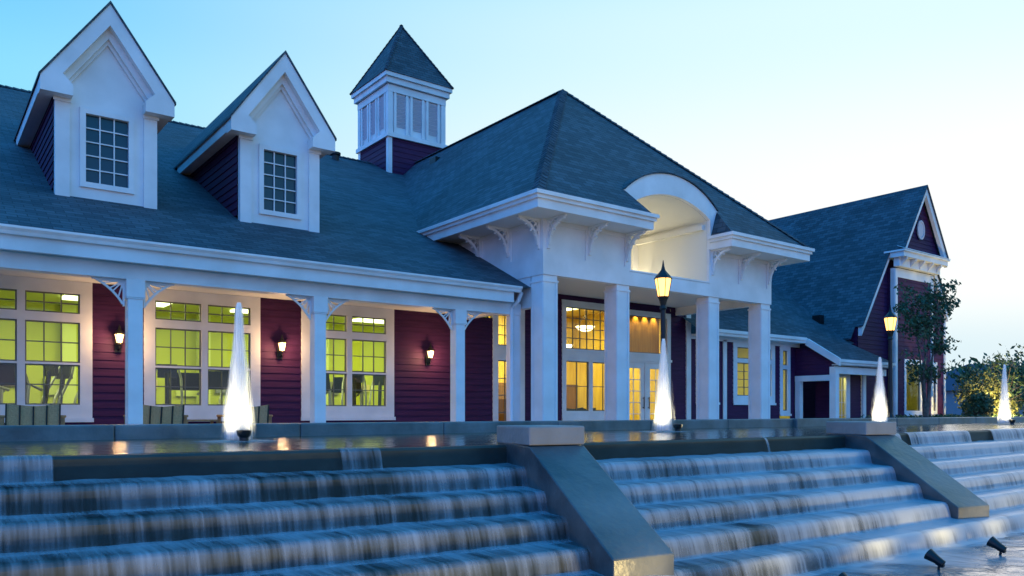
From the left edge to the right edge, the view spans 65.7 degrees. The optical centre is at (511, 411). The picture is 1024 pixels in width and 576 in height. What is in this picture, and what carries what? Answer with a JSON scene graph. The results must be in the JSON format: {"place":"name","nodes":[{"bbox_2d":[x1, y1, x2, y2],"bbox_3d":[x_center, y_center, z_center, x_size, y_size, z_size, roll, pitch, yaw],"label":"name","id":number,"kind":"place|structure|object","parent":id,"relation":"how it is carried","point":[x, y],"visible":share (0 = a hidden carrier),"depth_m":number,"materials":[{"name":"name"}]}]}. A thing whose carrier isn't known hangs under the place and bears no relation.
{"place":"outdoors","nodes":[
{"label":"outdoors","id":0,"kind":"place"},
{"bbox_2d":[0,422,1023,456],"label":"pool water","id":1,"kind":"structure","parent":0,"point":[93,447],"depth_m":9.49,"materials":[{"name":"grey liquid"}]},
{"bbox_2d":[214,302,260,441],"bbox_3d":[-3.145,-0.420,9.131,1.100,1.821,1.100,0,0,-37],"label":"fountain jet","id":2,"kind":"object","parent":1,"relation":"on","point":[238,428],"visible":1,"depth_m":9.06,"materials":[{"name":"white liquid"}]},
{"bbox_2d":[656,339,682,431],"bbox_3d":[2.605,-0.420,13.631,1.100,1.821,1.100,0,0,-37],"label":"fountain jet","id":3,"kind":"object","parent":1,"relation":"on","point":[663,423],"visible":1,"depth_m":13.57,"materials":[{"name":"white liquid"}]},
{"bbox_2d":[874,357,894,421],"bbox_3d":[8.249,-0.404,17.773,1.100,1.790,1.100,0,0,-37],"label":"fountain jet","id":4,"kind":"object","parent":1,"relation":"on","point":[879,412],"visible":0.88,"depth_m":17.72,"materials":[{"name":"white liquid"}]},
{"bbox_2d":[998,364,1015,424],"bbox_3d":[13.513,-0.446,21.754,1.100,1.873,1.100,0,0,-37],"label":"fountain jet","id":5,"kind":"object","parent":1,"relation":"on","point":[1004,415],"visible":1,"depth_m":21.70,"materials":[{"name":"white liquid"}]},
{"bbox_2d":[0,0,1023,371],"label":"sky","id":6,"kind":"structure","parent":0,"point":[784,107],"materials":[{"name":"blue"}]},
{"bbox_2d":[820,533,1023,575],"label":"pool water","id":7,"kind":"structure","parent":0,"point":[1004,564],"depth_m":7.93,"materials":[{"name":"teal liquid"}]},
{"bbox_2d":[0,429,1021,575],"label":"cascade fountain","id":8,"kind":"object","parent":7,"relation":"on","point":[85,524],"visible":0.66,"depth_m":6.42,"materials":[{"name":"stone"}]},
{"bbox_2d":[0,428,1023,575],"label":"cascade water","id":9,"kind":"structure","parent":8,"relation":"in","point":[910,524],"depth_m":8.62,"materials":[{"name":"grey liquid"}]},
{"bbox_2d":[497,425,673,575],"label":"fountain pier","id":10,"kind":"structure","parent":8,"relation":"on","point":[609,527],"depth_m":7.13,"materials":[{"name":"concrete"}]},
{"bbox_2d":[826,421,988,518],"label":"fountain pier","id":11,"kind":"structure","parent":8,"relation":"on","point":[881,442],"depth_m":10.74,"materials":[{"name":"concrete"}]},
{"bbox_2d":[800,532,1023,575],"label":"pool foam","id":12,"kind":"object","parent":7,"relation":"on","point":[951,555],"visible":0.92,"depth_m":8.21,"materials":[{"name":"grey liquid"}]},
{"bbox_2d":[924,549,945,569],"bbox_3d":[4.185,1.480,7.845,0.124,0.241,0.190,0,0,-37],"label":"pool floodlight","id":13,"kind":"object","parent":7,"relation":"in","point":[931,555],"visible":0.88,"depth_m":7.82,"materials":[{"name":"black metal"}]},
{"bbox_2d":[986,536,1006,554],"bbox_3d":[5.280,1.480,8.635,0.124,0.241,0.190,0,0,-37],"label":"pool floodlight","id":14,"kind":"object","parent":7,"relation":"in","point":[995,543],"visible":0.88,"depth_m":8.61,"materials":[{"name":"black metal"}]},
{"bbox_3d":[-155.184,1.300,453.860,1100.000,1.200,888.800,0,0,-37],"label":"lawn","id":15,"kind":"structure","parent":0,"visible":0},
{"bbox_2d":[946,364,1023,415],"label":"distant house","id":16,"kind":"structure","parent":15,"relation":"on","point":[951,406],"depth_m":82.06,"materials":[{"name":"blue"}]},
{"bbox_2d":[950,355,1023,405],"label":"background tree","id":17,"kind":"object","parent":15,"relation":"on","point":[968,372],"visible":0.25,"depth_m":56.62,"materials":[{"name":"green plant"}]},
{"bbox_2d":[977,345,1023,414],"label":"background tree","id":18,"kind":"object","parent":15,"relation":"on","point":[1015,355],"visible":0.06,"depth_m":60.54,"materials":[{"name":"green plant"}]},
{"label":"terrace","id":19,"kind":"structure","parent":0,"visible":0},
{"bbox_2d":[0,403,65,424],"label":"garden chair","id":20,"kind":"object","parent":19,"relation":"on","point":[32,415],"visible":0.73,"depth_m":13.64,"materials":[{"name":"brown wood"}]},
{"bbox_2d":[123,404,187,423],"bbox_3d":[-6.809,0.276,15.174,1.000,0.849,0.720,0,0,-41],"label":"garden chair","id":21,"kind":"object","parent":19,"relation":"on","point":[164,415],"visible":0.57,"depth_m":14.98,"materials":[{"name":"grey wood"}]},
{"bbox_2d":[187,419,220,423],"bbox_3d":[-6.226,0.425,15.792,0.680,0.550,0.503,0,0,-37],"label":"coffee table","id":22,"kind":"object","parent":19,"relation":"on","point":[213,420],"visible":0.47,"depth_m":15.81,"materials":[{"name":"grey wood"}]},
{"bbox_2d":[216,405,272,423],"bbox_3d":[-5.457,0.276,16.197,0.960,0.848,0.720,0,0,-34],"label":"garden chair","id":23,"kind":"object","parent":19,"relation":"on","point":[258,414],"visible":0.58,"depth_m":16.04,"materials":[{"name":"grey wood"}]},
{"bbox_2d":[0,1,950,424],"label":"clubhouse","id":24,"kind":"structure","parent":19,"relation":"on","point":[484,259],"depth_m":19.28,"materials":[{"name":"white paint"}]},
{"bbox_2d":[0,386,4,402],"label":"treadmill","id":25,"kind":"object","parent":24,"relation":"in","point":[1,395],"visible":0.21,"depth_m":16.57,"materials":[{"name":"grey plastic"}]},
{"bbox_2d":[0,364,42,402],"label":"treadmill","id":26,"kind":"object","parent":24,"relation":"in","point":[7,373],"visible":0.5,"depth_m":15.54,"materials":[{"name":"grey plastic"}]},
{"bbox_2d":[0,275,93,422],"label":"window","id":27,"kind":"structure","parent":24,"relation":"in","point":[82,411],"depth_m":15.30,"materials":[{"name":"white paint"}]},
{"bbox_2d":[41,366,74,402],"bbox_3d":[-9.509,-0.225,16.880,0.656,1.650,1.805,0,0,28],"label":"elliptical trainer","id":28,"kind":"object","parent":24,"relation":"in","point":[50,371],"visible":0.21,"depth_m":16.52,"materials":[{"name":"grey plastic"}]},
{"bbox_2d":[53,366,77,403],"bbox_3d":[-10.034,-0.225,18.238,0.656,1.650,1.805,0,0,17],"label":"elliptical trainer","id":29,"kind":"object","parent":24,"relation":"in","point":[66,371],"visible":0.18,"depth_m":17.86,"materials":[{"name":"grey plastic"}]},
{"bbox_2d":[62,295,172,306],"bbox_3d":[-8.913,-2.585,18.084,2.200,0.050,1.600,0,0,-37],"label":"ceiling light","id":30,"kind":"object","parent":24,"relation":"attached to","point":[75,298],"visible":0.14,"depth_m":18.04,"materials":[{"name":"white"}]},
{"bbox_2d":[114,324,124,352],"bbox_3d":[-7.861,-1.475,15.865,0.220,0.550,0.270,0,0,-37],"label":"wall lantern","id":31,"kind":"object","parent":24,"relation":"attached to","point":[119,333],"depth_m":15.82,"materials":[{"name":"black metal"}]},
{"bbox_2d":[156,364,182,403],"bbox_3d":[-7.710,-0.225,17.737,0.656,1.650,1.804,0,0,-23],"label":"elliptical trainer","id":32,"kind":"object","parent":24,"relation":"in","point":[163,373],"visible":0.23,"depth_m":17.38,"materials":[{"name":"grey plastic"}]},
{"bbox_2d":[171,372,198,394],"bbox_3d":[-8.199,-0.170,19.627,0.870,1.540,1.800,0,0,-35],"label":"treadmill","id":33,"kind":"object","parent":24,"relation":"in","point":[192,379],"visible":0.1,"depth_m":19.04,"materials":[{"name":"grey plastic"}]},
{"bbox_2d":[144,288,259,420],"bbox_3d":[-6.610,-1.177,17.021,2.450,2.755,0.175,0,0,-37],"label":"window","id":34,"kind":"structure","parent":24,"relation":"in","point":[203,410],"depth_m":16.97,"materials":[{"name":"white paint"}]},
{"bbox_2d":[209,371,231,389],"bbox_3d":[-6.936,-0.170,18.952,0.870,1.540,1.800,0,0,-18],"label":"treadmill","id":35,"kind":"object","parent":24,"relation":"in","point":[214,378],"visible":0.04,"depth_m":18.26,"materials":[{"name":"grey plastic"}]},
{"bbox_2d":[219,379,246,403],"bbox_3d":[-7.101,-0.225,20.329,0.656,1.650,1.804,0,0,-6],"label":"elliptical trainer","id":36,"kind":"object","parent":24,"relation":"in","point":[229,394],"visible":0.09,"depth_m":19.97,"materials":[{"name":"grey plastic"}]},
{"bbox_2d":[230,309,247,313],"bbox_3d":[-5.882,-2.585,20.377,2.200,0.050,1.600,0,0,-37],"label":"ceiling light","id":37,"kind":"object","parent":24,"relation":"attached to","point":[243,311],"visible":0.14,"depth_m":20.20,"materials":[{"name":"white"}]},
{"bbox_2d":[277,335,285,358],"bbox_3d":[-5.197,-1.475,17.879,0.220,0.550,0.270,0,0,-37],"label":"wall lantern","id":38,"kind":"object","parent":24,"relation":"attached to","point":[281,342],"depth_m":17.83,"materials":[{"name":"white glass"}]},
{"bbox_2d":[326,374,330,404],"bbox_3d":[-5.161,-0.170,20.169,0.870,1.540,1.800,0,0,-23],"label":"treadmill","id":39,"kind":"object","parent":24,"relation":"in","point":[328,392],"visible":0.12,"depth_m":19.68,"materials":[{"name":"grey plastic"}]},
{"bbox_2d":[331,377,361,404],"bbox_3d":[-4.769,-0.170,22.221,0.870,1.540,1.800,0,0,-23],"label":"treadmill","id":40,"kind":"object","parent":24,"relation":"in","point":[337,382],"visible":0.34,"depth_m":21.48,"materials":[{"name":"grey plastic"}]},
{"bbox_2d":[301,301,395,420],"bbox_3d":[-3.922,-1.177,19.053,2.450,2.755,0.175,0,0,-37],"label":"window","id":41,"kind":"structure","parent":24,"relation":"in","point":[347,411],"depth_m":19.04,"materials":[{"name":"white paint"}]},
{"bbox_2d":[341,375,366,404],"bbox_3d":[-4.102,-0.225,20.591,0.656,1.650,1.804,0,0,-12],"label":"elliptical trainer","id":42,"kind":"object","parent":24,"relation":"in","point":[356,379],"visible":0.23,"depth_m":20.25,"materials":[{"name":"grey plastic"}]},
{"bbox_2d":[352,318,383,323],"bbox_3d":[-3.170,-2.585,22.427,2.200,0.050,1.600,0,0,-37],"label":"ceiling light","id":43,"kind":"object","parent":24,"relation":"attached to","point":[369,320],"depth_m":22.26,"materials":[{"name":"white"}]},
{"bbox_2d":[369,376,383,404],"bbox_3d":[-3.711,-0.225,22.643,0.656,1.650,1.805,0,0,0],"label":"elliptical trainer","id":44,"kind":"object","parent":24,"relation":"in","point":[379,381],"visible":0.14,"depth_m":22.29,"materials":[{"name":"grey plastic"}]},
{"bbox_2d":[425,343,433,364],"bbox_3d":[-2.094,-1.475,20.226,0.220,0.550,0.270,0,0,-37],"label":"wall lantern","id":45,"kind":"object","parent":24,"relation":"attached to","point":[430,353],"depth_m":20.18,"materials":[{"name":"white glass"}]},
{"bbox_2d":[490,310,524,420],"bbox_3d":[-0.106,-1.100,21.940,1.140,3.600,0.175,0,0,-37],"label":"window","id":46,"kind":"structure","parent":24,"relation":"in","point":[499,350],"depth_m":21.80,"materials":[{"name":"white paint"}]},
{"bbox_2d":[562,299,603,420],"bbox_3d":[2.367,-1.515,23.810,2.380,3.530,0.175,0,0,-37],"label":"window","id":47,"kind":"structure","parent":24,"relation":"in","point":[588,356],"depth_m":23.57,"materials":[{"name":"white paint"}]},
{"bbox_2d":[576,310,594,331],"bbox_3d":[2.415,-3.175,26.150,0.640,1.050,0.640,0,0,-37],"label":"pendant lamp","id":48,"kind":"object","parent":24,"relation":"hanging from","point":[588,327],"visible":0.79,"depth_m":26.00,"materials":[{"name":"beige"}]},
{"bbox_2d":[629,362,644,419],"bbox_3d":[3.838,-0.432,24.882,0.930,2.245,0.130,0,0,-37],"label":"door","id":49,"kind":"structure","parent":24,"relation":"in","point":[633,365],"depth_m":25.09,"materials":[{"name":"white paint"}]},
{"bbox_2d":[647,363,658,419],"bbox_3d":[4.652,-0.432,25.497,0.930,2.245,0.130,0,0,-37],"label":"door","id":50,"kind":"structure","parent":24,"relation":"in","point":[649,365],"depth_m":25.31,"materials":[{"name":"white paint"}]},
{"bbox_2d":[733,342,775,404],"bbox_3d":[8.728,-1.350,28.620,2.490,2.200,0.175,0,0,-37],"label":"window","id":51,"kind":"structure","parent":24,"relation":"in","point":[737,399],"depth_m":28.22,"materials":[{"name":"white paint"}]},
{"bbox_2d":[779,346,791,415],"bbox_3d":[10.215,-1.150,29.745,0.700,2.600,0.175,0,0,-37],"label":"window","id":52,"kind":"structure","parent":24,"relation":"in","point":[787,367],"depth_m":29.81,"materials":[{"name":"white paint"}]},
{"bbox_2d":[839,377,845,417],"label":"window","id":53,"kind":"structure","parent":24,"relation":"in","point":[841,402],"depth_m":30.33,"materials":[{"name":"glass"}]},
{"bbox_2d":[904,359,922,416],"bbox_3d":[16.869,-1.000,33.398,1.540,2.400,0.175,0,0,-37],"label":"window","id":54,"kind":"structure","parent":24,"relation":"in","point":[918,412],"depth_m":33.51,"materials":[{"name":"white paint"}]},
{"bbox_2d":[934,362,938,415],"bbox_3d":[18.584,-1.000,35.009,0.680,2.400,0.175,0,0,-37],"label":"window","id":55,"kind":"structure","parent":24,"relation":"in","point":[935,385],"depth_m":35.10,"materials":[{"name":"white paint"}]},
{"bbox_2d":[0,417,1023,441],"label":"coping wall","id":56,"kind":"structure","parent":19,"relation":"on","point":[9,433],"depth_m":11.86,"materials":[{"name":"concrete"}]},
{"bbox_2d":[654,260,671,360],"bbox_3d":[3.408,-1.360,17.874,0.420,4.120,0.399,0,0,-37],"label":"street lamp","id":57,"kind":"object","parent":19,"relation":"on","point":[663,278],"visible":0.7,"depth_m":17.81,"materials":[{"name":"black metal"}]},
{"bbox_2d":[883,305,897,417],"bbox_3d":[12.079,-1.360,25.309,0.420,4.120,0.399,0,0,-37],"label":"street lamp","id":58,"kind":"object","parent":19,"relation":"on","point":[890,319],"visible":0.83,"depth_m":25.25,"materials":[{"name":"black metal"}]},
{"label":"planting bed","id":59,"kind":"structure","parent":19,"relation":"on","visible":0},
{"bbox_2d":[892,278,960,416],"bbox_3d":[15.359,-2.063,29.325,2.309,5.540,3.404,0,0,25],"label":"shade tree","id":60,"kind":"object","parent":59,"relation":"on","point":[921,325],"visible":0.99,"depth_m":29.11,"materials":[{"name":"green plant"}]},
{"bbox_2d":[861,413,1023,417],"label":"ground cover","id":61,"kind":"object","parent":59,"relation":"on","point":[948,415],"visible":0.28,"depth_m":30.40,"materials":[{"name":"green plant"}]},
{"bbox_2d":[960,389,995,416],"bbox_3d":[18.598,-0.099,31.624,1.249,1.615,1.293,0,0,-37],"label":"garden shrub","id":62,"kind":"object","parent":59,"relation":"on","point":[981,403],"visible":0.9,"depth_m":31.41,"materials":[{"name":"green plant"}]},
{"bbox_2d":[952,370,1010,414],"bbox_3d":[19.504,-0.498,32.941,2.120,2.416,2.214,0,0,-37],"label":"garden shrub","id":63,"kind":"object","parent":59,"relation":"on","point":[992,390],"visible":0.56,"depth_m":32.66,"materials":[{"name":"green plant"}]},
{"bbox_2d":[960,343,1023,406],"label":"ornamental tree","id":64,"kind":"object","parent":59,"relation":"on","point":[998,355],"visible":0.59,"depth_m":34.27,"materials":[{"name":"green plant"}]},
{"bbox_2d":[988,395,1018,416],"bbox_3d":[20.962,-0.127,34.511,1.954,1.678,1.960,0,0,-37],"label":"garden shrub","id":65,"kind":"object","parent":59,"relation":"on","point":[1012,403],"visible":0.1,"depth_m":34.05,"materials":[{"name":"green plant"}]},
{"bbox_2d":[994,392,1023,413],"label":"garden shrub","id":66,"kind":"object","parent":59,"relation":"on","point":[1017,403],"visible":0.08,"depth_m":35.70,"materials":[{"name":"green plant"}]}
]}

